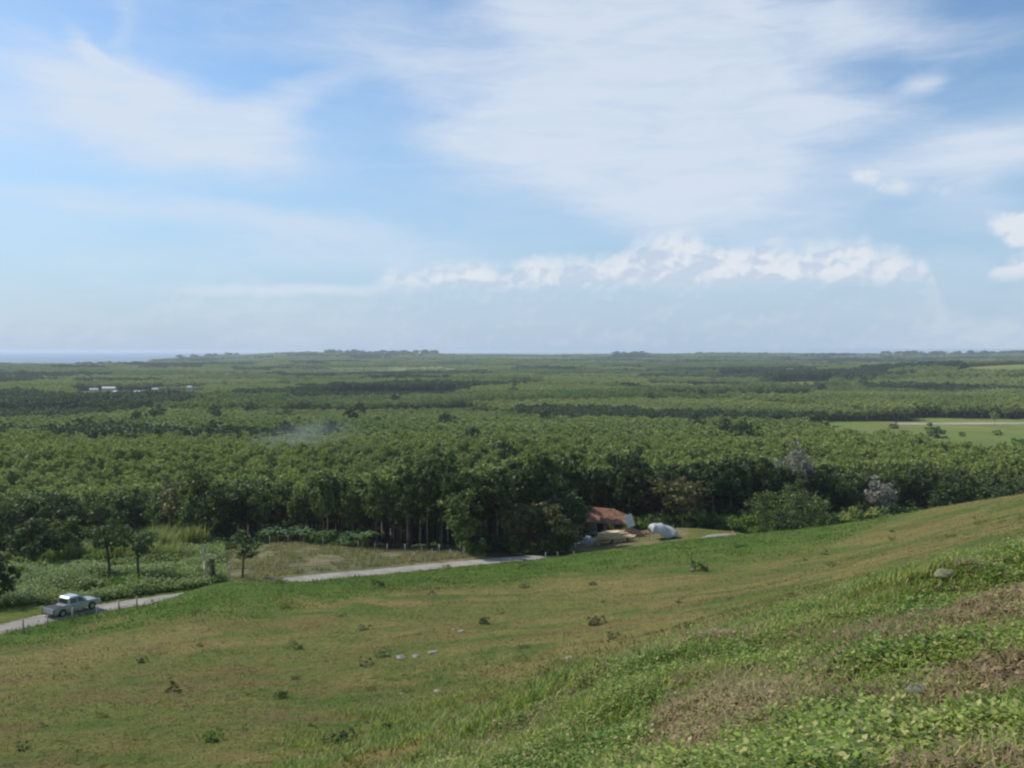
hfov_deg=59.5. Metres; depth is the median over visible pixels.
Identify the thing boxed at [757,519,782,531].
roadside bush
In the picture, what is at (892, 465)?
plantation tree
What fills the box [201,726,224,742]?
weed clump
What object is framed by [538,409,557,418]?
emergent tree
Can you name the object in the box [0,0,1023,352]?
sky
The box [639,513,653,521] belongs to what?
undergrowth bush
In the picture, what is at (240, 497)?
broadleaf tree
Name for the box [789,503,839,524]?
hedge bush
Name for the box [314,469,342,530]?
plantation tree
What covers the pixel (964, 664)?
grass tuft
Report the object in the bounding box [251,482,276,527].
plantation tree
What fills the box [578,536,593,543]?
grey cover
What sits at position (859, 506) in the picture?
hedge bush
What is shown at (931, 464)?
plantation tree
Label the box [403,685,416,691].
meadow weed
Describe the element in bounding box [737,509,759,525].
hedge bush
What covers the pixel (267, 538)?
undergrowth bush
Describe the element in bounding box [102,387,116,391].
house
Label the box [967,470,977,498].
plantation tree
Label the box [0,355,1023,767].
ground
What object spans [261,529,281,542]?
banana plant
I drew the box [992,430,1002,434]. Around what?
field bush
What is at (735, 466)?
plantation tree
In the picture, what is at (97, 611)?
roadside fence
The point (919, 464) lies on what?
plantation tree
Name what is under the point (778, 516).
hedge bush
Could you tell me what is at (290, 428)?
emergent tree
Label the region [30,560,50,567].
scrub bush
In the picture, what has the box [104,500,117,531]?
plantation tree
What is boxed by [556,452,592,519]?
plantation tree
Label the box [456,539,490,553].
undergrowth bush
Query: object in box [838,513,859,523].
hedge bush
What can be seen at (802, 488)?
plantation tree
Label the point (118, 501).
plantation tree
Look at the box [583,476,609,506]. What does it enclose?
plantation tree
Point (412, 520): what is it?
plantation tree
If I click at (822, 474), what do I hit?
plantation tree
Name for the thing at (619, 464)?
broadleaf tree
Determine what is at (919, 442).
emergent tree
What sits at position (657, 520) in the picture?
undergrowth bush
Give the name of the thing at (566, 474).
plantation tree
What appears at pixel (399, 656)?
stone
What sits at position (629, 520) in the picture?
sign board
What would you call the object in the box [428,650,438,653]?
stone
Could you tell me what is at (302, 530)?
banana plant
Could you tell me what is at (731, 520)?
hedge bush
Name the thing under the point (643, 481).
plantation tree
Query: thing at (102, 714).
weed clump
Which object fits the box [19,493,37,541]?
plantation tree
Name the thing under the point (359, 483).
plantation tree
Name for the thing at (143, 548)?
young tree
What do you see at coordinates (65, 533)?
broadleaf tree
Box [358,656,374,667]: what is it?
meadow weed
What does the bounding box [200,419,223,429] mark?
emergent tree
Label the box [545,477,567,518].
plantation tree
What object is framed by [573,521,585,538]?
bush
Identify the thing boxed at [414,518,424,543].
plantation tree
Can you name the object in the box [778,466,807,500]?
plantation tree
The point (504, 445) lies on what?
emergent tree
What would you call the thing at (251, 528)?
plantation tree
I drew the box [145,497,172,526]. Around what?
plantation tree
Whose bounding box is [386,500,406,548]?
plantation tree
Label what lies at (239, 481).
plantation tree
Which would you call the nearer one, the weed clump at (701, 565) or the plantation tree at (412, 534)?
the weed clump at (701, 565)
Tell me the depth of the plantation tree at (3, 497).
175.44 m
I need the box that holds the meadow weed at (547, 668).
[536,665,549,676]
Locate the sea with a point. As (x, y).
(68, 358)
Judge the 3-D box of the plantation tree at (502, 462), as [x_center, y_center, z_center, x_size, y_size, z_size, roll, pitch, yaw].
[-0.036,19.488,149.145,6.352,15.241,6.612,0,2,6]
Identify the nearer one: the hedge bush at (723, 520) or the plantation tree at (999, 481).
the hedge bush at (723, 520)
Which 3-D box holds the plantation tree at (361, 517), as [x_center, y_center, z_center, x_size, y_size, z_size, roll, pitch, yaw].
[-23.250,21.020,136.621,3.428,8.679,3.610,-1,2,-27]
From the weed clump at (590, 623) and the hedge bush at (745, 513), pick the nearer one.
the weed clump at (590, 623)
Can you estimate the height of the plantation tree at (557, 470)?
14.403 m
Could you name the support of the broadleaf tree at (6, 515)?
on the ground at (340, 663)
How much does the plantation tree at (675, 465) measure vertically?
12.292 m
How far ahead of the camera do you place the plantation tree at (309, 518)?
150.86 m
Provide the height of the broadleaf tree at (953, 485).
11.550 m
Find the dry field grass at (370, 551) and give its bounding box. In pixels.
[223,540,467,580]
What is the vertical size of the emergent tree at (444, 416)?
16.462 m
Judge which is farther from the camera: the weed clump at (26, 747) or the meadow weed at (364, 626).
the meadow weed at (364, 626)
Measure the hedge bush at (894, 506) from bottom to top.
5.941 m
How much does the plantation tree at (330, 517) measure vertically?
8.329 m
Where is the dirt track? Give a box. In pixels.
[892,422,1023,423]
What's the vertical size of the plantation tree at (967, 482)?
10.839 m
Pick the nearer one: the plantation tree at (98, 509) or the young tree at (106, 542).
the young tree at (106, 542)
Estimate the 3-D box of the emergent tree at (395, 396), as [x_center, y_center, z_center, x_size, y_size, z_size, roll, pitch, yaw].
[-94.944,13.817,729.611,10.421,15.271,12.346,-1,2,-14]
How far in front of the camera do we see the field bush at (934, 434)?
473.65 m
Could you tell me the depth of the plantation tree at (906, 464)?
195.50 m
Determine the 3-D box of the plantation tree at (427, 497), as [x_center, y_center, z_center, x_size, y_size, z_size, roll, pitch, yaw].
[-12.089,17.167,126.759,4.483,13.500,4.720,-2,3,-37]
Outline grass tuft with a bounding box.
[958,653,981,670]
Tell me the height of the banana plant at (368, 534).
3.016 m
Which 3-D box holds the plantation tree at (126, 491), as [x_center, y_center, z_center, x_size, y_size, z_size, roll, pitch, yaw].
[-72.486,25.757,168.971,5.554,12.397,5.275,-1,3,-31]
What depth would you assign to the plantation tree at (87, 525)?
175.39 m
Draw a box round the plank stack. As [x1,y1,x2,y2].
[591,530,635,545]
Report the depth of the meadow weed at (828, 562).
68.15 m
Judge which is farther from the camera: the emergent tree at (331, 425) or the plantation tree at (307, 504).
the emergent tree at (331, 425)
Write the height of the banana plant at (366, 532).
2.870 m
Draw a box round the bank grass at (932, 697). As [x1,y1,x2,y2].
[413,538,1023,767]
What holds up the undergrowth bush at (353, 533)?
on the ground at (340, 663)
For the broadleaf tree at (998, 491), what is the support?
on the ground at (340, 663)
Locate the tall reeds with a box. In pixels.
[46,520,210,561]
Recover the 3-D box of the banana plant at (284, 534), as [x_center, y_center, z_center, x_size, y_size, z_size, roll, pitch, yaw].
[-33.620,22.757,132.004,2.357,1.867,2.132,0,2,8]
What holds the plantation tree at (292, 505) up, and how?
on the ground at (340, 663)
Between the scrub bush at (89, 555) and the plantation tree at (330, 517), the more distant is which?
the plantation tree at (330, 517)
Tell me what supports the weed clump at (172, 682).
on the ground at (340, 663)
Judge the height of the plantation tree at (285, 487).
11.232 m
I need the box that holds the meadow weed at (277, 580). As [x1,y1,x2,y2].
[274,577,284,583]
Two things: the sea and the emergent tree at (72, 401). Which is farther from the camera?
the sea
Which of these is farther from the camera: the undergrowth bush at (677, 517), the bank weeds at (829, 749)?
the undergrowth bush at (677, 517)
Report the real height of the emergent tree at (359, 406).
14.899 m
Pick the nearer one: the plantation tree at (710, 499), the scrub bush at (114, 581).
the scrub bush at (114, 581)
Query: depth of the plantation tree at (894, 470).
190.04 m
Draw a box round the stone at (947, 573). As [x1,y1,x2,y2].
[934,568,956,578]
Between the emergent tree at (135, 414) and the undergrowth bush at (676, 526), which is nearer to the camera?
the undergrowth bush at (676, 526)
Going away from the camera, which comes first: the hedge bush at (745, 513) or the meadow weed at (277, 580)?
the meadow weed at (277, 580)
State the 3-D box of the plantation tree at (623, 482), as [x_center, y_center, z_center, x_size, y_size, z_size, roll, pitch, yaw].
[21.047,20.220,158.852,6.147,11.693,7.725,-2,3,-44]
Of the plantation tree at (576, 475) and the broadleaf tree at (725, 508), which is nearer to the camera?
the plantation tree at (576, 475)
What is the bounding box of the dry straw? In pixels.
[410,539,1023,767]
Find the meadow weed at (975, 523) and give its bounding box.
[972,516,986,524]
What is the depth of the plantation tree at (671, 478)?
159.01 m
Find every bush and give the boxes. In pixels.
[0,565,28,576]
[23,553,53,565]
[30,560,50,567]
[44,588,62,596]
[75,577,96,587]
[82,553,100,561]
[106,573,140,589]
[110,558,119,564]
[159,565,179,577]
[256,527,271,542]
[262,523,282,543]
[274,518,296,541]
[274,527,296,541]
[285,526,302,541]
[287,523,312,542]
[311,534,326,544]
[321,531,345,545]
[325,536,339,543]
[340,538,357,547]
[342,528,370,548]
[351,537,369,547]
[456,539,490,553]
[472,532,501,551]
[511,537,536,552]
[525,542,545,552]
[536,536,556,552]
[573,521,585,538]
[624,516,641,529]
[631,519,645,529]
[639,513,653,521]
[640,514,666,528]
[645,510,671,525]
[651,512,675,525]
[661,516,680,527]
[663,515,681,527]
[680,507,715,527]
[682,507,706,527]
[682,514,704,527]
[690,520,707,527]
[694,514,718,528]
[707,512,737,529]
[715,512,767,532]
[717,515,743,530]
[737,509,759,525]
[737,510,782,532]
[744,498,801,529]
[747,525,765,532]
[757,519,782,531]
[781,502,812,524]
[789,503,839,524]
[820,515,839,525]
[824,498,847,512]
[824,511,845,522]
[838,506,866,523]
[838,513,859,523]
[850,512,867,519]
[854,501,886,517]
[860,506,890,518]
[883,501,900,514]
[888,421,899,428]
[889,499,916,512]
[905,506,922,512]
[924,424,940,432]
[926,429,934,434]
[927,426,947,437]
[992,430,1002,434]
[1011,437,1023,445]
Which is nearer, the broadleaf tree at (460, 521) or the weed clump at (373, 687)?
the weed clump at (373, 687)
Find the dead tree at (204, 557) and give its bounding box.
[200,545,208,574]
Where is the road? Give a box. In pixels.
[0,534,735,633]
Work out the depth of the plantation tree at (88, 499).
173.03 m
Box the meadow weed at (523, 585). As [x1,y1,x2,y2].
[518,581,529,587]
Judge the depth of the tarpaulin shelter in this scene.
137.49 m
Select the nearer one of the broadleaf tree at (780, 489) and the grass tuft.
the grass tuft
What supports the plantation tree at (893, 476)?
on the ground at (340, 663)
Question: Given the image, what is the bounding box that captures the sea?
[0,353,953,363]
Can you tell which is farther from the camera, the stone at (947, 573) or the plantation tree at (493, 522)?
the plantation tree at (493, 522)
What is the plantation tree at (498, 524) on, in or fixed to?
on the ground at (340, 663)
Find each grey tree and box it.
[775,440,815,491]
[862,475,898,507]
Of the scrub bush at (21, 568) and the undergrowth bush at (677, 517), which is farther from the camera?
the undergrowth bush at (677, 517)
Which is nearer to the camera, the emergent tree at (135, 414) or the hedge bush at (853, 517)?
the hedge bush at (853, 517)
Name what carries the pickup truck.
on the road
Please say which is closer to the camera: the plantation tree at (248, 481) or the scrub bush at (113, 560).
the scrub bush at (113, 560)
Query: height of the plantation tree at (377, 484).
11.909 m
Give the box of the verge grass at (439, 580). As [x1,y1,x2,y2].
[0,513,901,646]
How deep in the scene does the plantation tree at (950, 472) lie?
194.17 m
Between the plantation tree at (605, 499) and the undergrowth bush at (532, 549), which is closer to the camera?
the undergrowth bush at (532, 549)
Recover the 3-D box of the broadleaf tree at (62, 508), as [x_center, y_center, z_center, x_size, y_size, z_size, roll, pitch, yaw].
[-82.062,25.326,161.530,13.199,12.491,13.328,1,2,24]
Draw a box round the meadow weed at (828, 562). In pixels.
[825,561,840,566]
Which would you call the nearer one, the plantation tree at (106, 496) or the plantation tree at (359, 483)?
the plantation tree at (359, 483)
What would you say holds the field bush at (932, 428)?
on the ground at (340, 663)
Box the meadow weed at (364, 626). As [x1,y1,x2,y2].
[357,624,373,630]
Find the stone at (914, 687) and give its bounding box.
[906,683,929,695]
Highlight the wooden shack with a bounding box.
[585,507,630,536]
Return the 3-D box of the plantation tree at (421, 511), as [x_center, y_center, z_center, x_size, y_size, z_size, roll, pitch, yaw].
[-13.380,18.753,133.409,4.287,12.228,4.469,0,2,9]
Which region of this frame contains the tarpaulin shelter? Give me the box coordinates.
[648,523,678,539]
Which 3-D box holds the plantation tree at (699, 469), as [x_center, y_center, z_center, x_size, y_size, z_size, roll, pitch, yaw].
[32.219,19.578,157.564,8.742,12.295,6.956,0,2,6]
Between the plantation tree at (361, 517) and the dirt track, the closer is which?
the plantation tree at (361, 517)
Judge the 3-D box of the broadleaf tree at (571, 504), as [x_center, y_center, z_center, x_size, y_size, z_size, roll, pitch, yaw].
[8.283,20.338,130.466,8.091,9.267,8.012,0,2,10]
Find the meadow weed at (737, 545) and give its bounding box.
[732,543,745,547]
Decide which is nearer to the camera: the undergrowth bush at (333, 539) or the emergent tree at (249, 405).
the undergrowth bush at (333, 539)
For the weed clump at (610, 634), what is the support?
on the ground at (340, 663)
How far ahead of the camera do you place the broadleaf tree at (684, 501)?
151.37 m
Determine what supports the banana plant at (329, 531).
on the ground at (340, 663)
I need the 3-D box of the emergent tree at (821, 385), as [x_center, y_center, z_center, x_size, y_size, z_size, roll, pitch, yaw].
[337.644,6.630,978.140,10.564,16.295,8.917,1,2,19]
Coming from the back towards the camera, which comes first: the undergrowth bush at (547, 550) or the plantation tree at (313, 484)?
the plantation tree at (313, 484)
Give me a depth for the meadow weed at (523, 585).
87.87 m
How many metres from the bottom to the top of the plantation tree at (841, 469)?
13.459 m
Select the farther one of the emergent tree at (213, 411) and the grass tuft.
the emergent tree at (213, 411)
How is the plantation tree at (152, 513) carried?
on the ground at (340, 663)
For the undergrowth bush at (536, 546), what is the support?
on the ground at (340, 663)
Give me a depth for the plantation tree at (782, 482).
170.92 m
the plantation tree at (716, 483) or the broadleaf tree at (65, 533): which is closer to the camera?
the broadleaf tree at (65, 533)
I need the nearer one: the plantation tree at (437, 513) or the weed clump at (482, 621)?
the weed clump at (482, 621)
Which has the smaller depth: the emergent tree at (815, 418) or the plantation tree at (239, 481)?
the plantation tree at (239, 481)
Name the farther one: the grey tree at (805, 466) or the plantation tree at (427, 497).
the grey tree at (805, 466)
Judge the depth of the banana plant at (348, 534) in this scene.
129.97 m
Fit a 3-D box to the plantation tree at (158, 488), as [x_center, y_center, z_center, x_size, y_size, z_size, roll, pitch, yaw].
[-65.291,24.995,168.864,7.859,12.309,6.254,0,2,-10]
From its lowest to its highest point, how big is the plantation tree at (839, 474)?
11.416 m
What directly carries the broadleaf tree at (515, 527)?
on the ground at (340, 663)
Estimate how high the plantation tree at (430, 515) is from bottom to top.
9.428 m
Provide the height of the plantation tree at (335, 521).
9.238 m
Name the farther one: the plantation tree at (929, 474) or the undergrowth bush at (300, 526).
the plantation tree at (929, 474)
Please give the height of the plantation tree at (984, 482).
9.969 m
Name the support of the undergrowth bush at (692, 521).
on the ground at (340, 663)
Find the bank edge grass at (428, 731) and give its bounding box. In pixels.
[267,551,958,767]
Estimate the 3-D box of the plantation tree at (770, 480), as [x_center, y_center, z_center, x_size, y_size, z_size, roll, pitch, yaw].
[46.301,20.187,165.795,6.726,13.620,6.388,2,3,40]
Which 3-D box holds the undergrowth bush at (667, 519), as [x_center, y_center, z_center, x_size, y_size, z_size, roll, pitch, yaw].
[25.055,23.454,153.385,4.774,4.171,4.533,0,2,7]
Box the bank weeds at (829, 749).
[392,534,1023,767]
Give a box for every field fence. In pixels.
[229,547,464,576]
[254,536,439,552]
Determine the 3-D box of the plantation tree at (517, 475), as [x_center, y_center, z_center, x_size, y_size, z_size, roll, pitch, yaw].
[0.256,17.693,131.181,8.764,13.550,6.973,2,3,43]
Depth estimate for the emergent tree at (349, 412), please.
485.75 m
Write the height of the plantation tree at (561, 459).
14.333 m
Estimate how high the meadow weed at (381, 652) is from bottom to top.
0.794 m
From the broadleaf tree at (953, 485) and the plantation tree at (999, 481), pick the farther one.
the plantation tree at (999, 481)
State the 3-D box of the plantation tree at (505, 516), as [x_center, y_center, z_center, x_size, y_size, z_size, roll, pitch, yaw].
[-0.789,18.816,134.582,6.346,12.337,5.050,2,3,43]
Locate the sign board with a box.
[624,514,634,530]
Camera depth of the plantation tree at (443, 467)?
130.71 m
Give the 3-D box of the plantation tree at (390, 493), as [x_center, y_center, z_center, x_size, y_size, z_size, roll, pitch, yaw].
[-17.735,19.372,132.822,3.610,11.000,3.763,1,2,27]
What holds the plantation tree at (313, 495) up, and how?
on the ground at (340, 663)
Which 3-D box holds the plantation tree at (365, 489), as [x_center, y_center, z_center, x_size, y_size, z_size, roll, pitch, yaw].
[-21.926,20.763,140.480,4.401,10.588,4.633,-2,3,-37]
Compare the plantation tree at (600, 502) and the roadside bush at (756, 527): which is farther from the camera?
the plantation tree at (600, 502)
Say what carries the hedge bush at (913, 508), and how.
on the ground at (340, 663)
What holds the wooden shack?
on the ground at (340, 663)
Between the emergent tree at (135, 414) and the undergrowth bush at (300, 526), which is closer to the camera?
the undergrowth bush at (300, 526)
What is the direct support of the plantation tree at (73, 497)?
on the ground at (340, 663)
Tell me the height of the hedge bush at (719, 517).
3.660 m
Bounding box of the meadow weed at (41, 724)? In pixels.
[34,721,49,728]
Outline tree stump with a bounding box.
[200,555,228,581]
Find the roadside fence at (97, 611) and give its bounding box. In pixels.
[2,596,137,633]
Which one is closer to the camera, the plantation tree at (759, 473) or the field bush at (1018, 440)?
the plantation tree at (759, 473)
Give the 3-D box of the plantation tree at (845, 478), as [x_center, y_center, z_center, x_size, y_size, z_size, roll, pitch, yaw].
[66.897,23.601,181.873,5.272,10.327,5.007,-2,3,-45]
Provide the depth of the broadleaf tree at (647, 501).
158.53 m
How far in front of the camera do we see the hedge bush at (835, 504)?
175.84 m
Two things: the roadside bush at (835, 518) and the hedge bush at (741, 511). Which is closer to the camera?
the roadside bush at (835, 518)
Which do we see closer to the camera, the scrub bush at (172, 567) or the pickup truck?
the pickup truck
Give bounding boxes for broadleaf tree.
[0,496,48,550]
[0,553,21,595]
[3,517,62,563]
[13,488,92,537]
[45,514,85,552]
[154,480,206,529]
[174,464,234,534]
[200,482,253,540]
[436,486,484,554]
[498,501,543,551]
[520,499,563,552]
[539,514,581,554]
[543,490,596,550]
[601,450,654,515]
[629,475,675,515]
[650,472,711,527]
[695,469,754,514]
[731,467,776,509]
[756,482,793,505]
[812,478,867,512]
[897,464,939,508]
[928,470,982,508]
[974,484,1023,499]
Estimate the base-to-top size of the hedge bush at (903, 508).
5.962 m
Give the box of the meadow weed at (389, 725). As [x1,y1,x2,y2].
[379,719,393,731]
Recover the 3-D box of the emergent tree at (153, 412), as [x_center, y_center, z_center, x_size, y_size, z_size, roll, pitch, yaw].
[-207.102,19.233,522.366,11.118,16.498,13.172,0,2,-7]
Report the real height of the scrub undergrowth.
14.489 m
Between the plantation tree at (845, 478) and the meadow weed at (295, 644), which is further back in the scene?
the plantation tree at (845, 478)
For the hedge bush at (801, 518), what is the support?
on the ground at (340, 663)
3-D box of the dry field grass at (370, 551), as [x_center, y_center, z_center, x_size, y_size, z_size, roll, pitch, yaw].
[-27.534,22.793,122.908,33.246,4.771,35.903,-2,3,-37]
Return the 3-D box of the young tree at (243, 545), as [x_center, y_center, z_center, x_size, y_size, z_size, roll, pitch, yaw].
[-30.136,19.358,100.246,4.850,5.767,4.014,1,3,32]
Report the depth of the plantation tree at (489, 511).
130.73 m
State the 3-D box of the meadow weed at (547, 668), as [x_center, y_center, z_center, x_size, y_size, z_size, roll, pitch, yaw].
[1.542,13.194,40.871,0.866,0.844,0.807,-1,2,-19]
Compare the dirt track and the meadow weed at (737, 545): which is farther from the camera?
the dirt track
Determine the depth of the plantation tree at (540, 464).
129.40 m
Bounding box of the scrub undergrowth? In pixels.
[0,532,228,607]
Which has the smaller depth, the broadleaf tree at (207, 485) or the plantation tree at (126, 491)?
the broadleaf tree at (207, 485)
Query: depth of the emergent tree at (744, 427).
333.64 m
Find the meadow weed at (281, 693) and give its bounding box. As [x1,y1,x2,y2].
[272,690,287,699]
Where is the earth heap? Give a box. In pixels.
[596,528,648,539]
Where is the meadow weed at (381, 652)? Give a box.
[371,647,390,657]
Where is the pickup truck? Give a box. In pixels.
[42,593,100,616]
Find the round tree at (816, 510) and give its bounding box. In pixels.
[744,478,834,530]
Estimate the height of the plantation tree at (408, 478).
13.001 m
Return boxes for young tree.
[78,517,132,573]
[109,525,159,574]
[224,529,262,578]
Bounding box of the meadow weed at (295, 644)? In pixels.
[284,640,304,649]
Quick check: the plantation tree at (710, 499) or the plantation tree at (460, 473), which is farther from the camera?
the plantation tree at (710, 499)
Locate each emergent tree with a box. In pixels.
[66,398,82,408]
[130,410,147,420]
[147,403,166,417]
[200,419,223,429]
[206,403,221,415]
[244,401,257,410]
[274,420,298,433]
[322,423,341,432]
[324,420,342,427]
[342,407,358,418]
[353,401,366,413]
[389,392,400,409]
[435,385,443,393]
[438,412,455,423]
[456,425,480,438]
[480,439,516,459]
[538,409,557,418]
[688,411,706,424]
[697,389,706,394]
[713,416,731,430]
[728,420,760,436]
[808,413,829,425]
[817,383,825,389]
[911,438,929,446]
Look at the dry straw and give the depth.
11.78 m
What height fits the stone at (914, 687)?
0.120 m
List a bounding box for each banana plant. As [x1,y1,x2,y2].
[255,531,274,543]
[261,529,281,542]
[265,526,290,542]
[276,532,293,541]
[288,527,308,541]
[294,526,315,543]
[299,529,318,543]
[317,530,341,541]
[338,531,357,544]
[352,530,376,549]
[358,531,380,548]
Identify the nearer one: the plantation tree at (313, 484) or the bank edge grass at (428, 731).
the bank edge grass at (428, 731)
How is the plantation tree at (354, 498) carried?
on the ground at (340, 663)
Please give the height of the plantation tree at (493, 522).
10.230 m
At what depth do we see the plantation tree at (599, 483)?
161.90 m
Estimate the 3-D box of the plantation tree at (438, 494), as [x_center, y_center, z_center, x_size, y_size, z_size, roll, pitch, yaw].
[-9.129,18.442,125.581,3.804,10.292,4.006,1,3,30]
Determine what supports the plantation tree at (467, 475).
on the ground at (340, 663)
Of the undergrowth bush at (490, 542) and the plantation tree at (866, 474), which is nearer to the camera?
the undergrowth bush at (490, 542)
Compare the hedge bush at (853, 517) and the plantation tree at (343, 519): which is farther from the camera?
the hedge bush at (853, 517)
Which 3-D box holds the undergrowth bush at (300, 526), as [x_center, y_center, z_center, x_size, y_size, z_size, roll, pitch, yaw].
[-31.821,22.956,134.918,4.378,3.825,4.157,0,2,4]
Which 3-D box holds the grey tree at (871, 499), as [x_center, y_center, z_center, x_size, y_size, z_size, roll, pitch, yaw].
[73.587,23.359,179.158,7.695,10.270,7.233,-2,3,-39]
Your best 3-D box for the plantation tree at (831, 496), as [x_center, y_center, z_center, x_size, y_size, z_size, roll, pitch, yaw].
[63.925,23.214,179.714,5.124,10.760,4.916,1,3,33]
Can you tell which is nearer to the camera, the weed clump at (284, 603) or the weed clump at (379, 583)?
the weed clump at (284, 603)
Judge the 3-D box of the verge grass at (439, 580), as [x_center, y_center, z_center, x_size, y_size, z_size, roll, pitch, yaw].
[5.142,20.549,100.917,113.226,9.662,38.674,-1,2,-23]
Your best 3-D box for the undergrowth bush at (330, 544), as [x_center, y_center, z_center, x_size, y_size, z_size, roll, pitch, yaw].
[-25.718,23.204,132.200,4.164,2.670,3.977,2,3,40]
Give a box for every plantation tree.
[0,495,11,532]
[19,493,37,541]
[51,497,85,526]
[56,494,81,526]
[78,502,91,536]
[82,491,102,538]
[85,500,110,525]
[87,502,108,533]
[100,488,117,524]
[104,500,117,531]
[107,487,152,530]
[110,492,138,524]
[113,488,139,516]
[135,485,160,528]
[140,490,170,526]
[144,492,165,526]
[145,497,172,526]
[153,484,178,523]
[191,479,226,537]
[233,477,260,531]
[234,478,254,541]
[237,480,260,541]
[244,516,258,542]
[247,517,257,537]
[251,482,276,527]
[255,478,270,528]
[265,498,288,525]
[270,480,296,528]
[274,487,295,527]
[286,494,306,524]
[289,481,301,526]
[290,488,306,518]
[291,488,311,524]
[299,481,311,530]
[302,516,310,528]
[304,472,324,530]
[305,472,326,530]
[309,485,334,532]
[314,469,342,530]
[318,502,336,521]
[329,474,350,534]
[330,505,340,531]
[338,499,350,527]
[343,486,362,541]
[343,489,371,530]
[347,475,368,545]
[350,493,370,531]
[360,515,376,530]
[361,486,384,547]
[362,505,375,530]
[363,472,387,548]
[379,493,389,546]
[384,478,402,548]
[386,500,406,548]
[394,464,419,549]
[396,496,418,526]
[399,472,418,547]
[407,457,442,549]
[408,469,433,547]
[411,522,412,545]
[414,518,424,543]
[419,505,439,545]
[424,448,460,547]
[426,512,439,543]
[431,472,445,543]
[432,511,445,544]
[434,481,452,549]
[452,470,465,543]
[457,471,484,545]
[471,505,492,537]
[477,475,497,538]
[484,503,500,540]
[491,459,545,546]
[495,510,502,541]
[496,456,521,538]
[498,474,521,546]
[522,451,554,541]
[525,459,568,546]
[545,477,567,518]
[553,461,573,496]
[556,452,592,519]
[556,457,572,492]
[579,467,605,506]
[581,486,598,506]
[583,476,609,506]
[596,468,615,507]
[606,466,647,514]
[624,463,655,521]
[651,465,675,513]
[655,463,690,514]
[656,468,688,516]
[672,461,714,497]
[696,460,733,512]
[697,468,720,508]
[715,456,748,506]
[718,474,745,502]
[741,460,757,508]
[745,457,781,493]
[750,461,771,495]
[763,466,782,498]
[775,465,794,490]
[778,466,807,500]
[792,475,807,499]
[805,471,821,504]
[811,464,837,501]
[823,474,842,502]
[825,462,846,476]
[833,471,845,476]
[838,475,856,490]
[844,470,859,487]
[844,474,862,504]
[847,462,863,475]
[854,475,875,507]
[859,472,872,500]
[868,464,885,506]
[874,466,905,494]
[875,469,909,504]
[884,462,904,504]
[895,461,917,492]
[904,465,945,497]
[916,461,941,507]
[917,462,939,507]
[936,470,962,497]
[950,466,972,497]
[954,471,973,497]
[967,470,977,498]
[972,469,997,491]
[974,476,995,496]
[984,474,1007,490]
[997,474,1013,488]
[1011,475,1023,492]
[1015,479,1023,493]
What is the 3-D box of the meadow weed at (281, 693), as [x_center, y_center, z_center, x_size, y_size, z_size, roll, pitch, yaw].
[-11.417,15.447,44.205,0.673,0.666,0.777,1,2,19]
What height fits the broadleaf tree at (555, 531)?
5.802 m
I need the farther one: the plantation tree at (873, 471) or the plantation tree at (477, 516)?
the plantation tree at (873, 471)
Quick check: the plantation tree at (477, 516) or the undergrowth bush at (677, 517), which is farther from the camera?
the undergrowth bush at (677, 517)
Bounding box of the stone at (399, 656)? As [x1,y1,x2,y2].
[396,655,405,658]
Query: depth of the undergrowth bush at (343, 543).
130.08 m
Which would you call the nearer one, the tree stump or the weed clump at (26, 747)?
the weed clump at (26, 747)
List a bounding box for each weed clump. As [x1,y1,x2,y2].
[15,741,28,750]
[95,712,110,718]
[136,656,148,663]
[163,676,180,692]
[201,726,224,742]
[278,601,294,608]
[331,727,357,744]
[363,685,375,690]
[370,579,384,586]
[479,616,489,624]
[587,614,606,625]
[607,631,620,639]
[689,560,708,571]
[741,663,757,674]
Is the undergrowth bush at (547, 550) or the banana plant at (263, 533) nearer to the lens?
the undergrowth bush at (547, 550)
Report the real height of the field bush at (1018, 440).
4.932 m
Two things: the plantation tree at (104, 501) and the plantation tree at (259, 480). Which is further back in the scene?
the plantation tree at (104, 501)
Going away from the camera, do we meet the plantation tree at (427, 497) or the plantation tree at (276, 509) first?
the plantation tree at (427, 497)
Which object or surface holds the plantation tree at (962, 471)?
on the ground at (340, 663)
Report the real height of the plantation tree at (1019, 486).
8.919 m
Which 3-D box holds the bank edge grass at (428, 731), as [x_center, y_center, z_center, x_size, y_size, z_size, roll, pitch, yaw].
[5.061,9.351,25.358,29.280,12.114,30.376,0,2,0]
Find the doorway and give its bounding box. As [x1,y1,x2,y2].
[597,523,602,531]
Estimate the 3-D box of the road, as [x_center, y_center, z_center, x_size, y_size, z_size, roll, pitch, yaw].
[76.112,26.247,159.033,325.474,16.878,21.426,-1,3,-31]
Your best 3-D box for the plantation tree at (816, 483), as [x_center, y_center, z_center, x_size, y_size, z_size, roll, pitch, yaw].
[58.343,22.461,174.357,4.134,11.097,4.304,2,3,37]
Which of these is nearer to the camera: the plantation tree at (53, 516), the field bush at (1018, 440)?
the plantation tree at (53, 516)

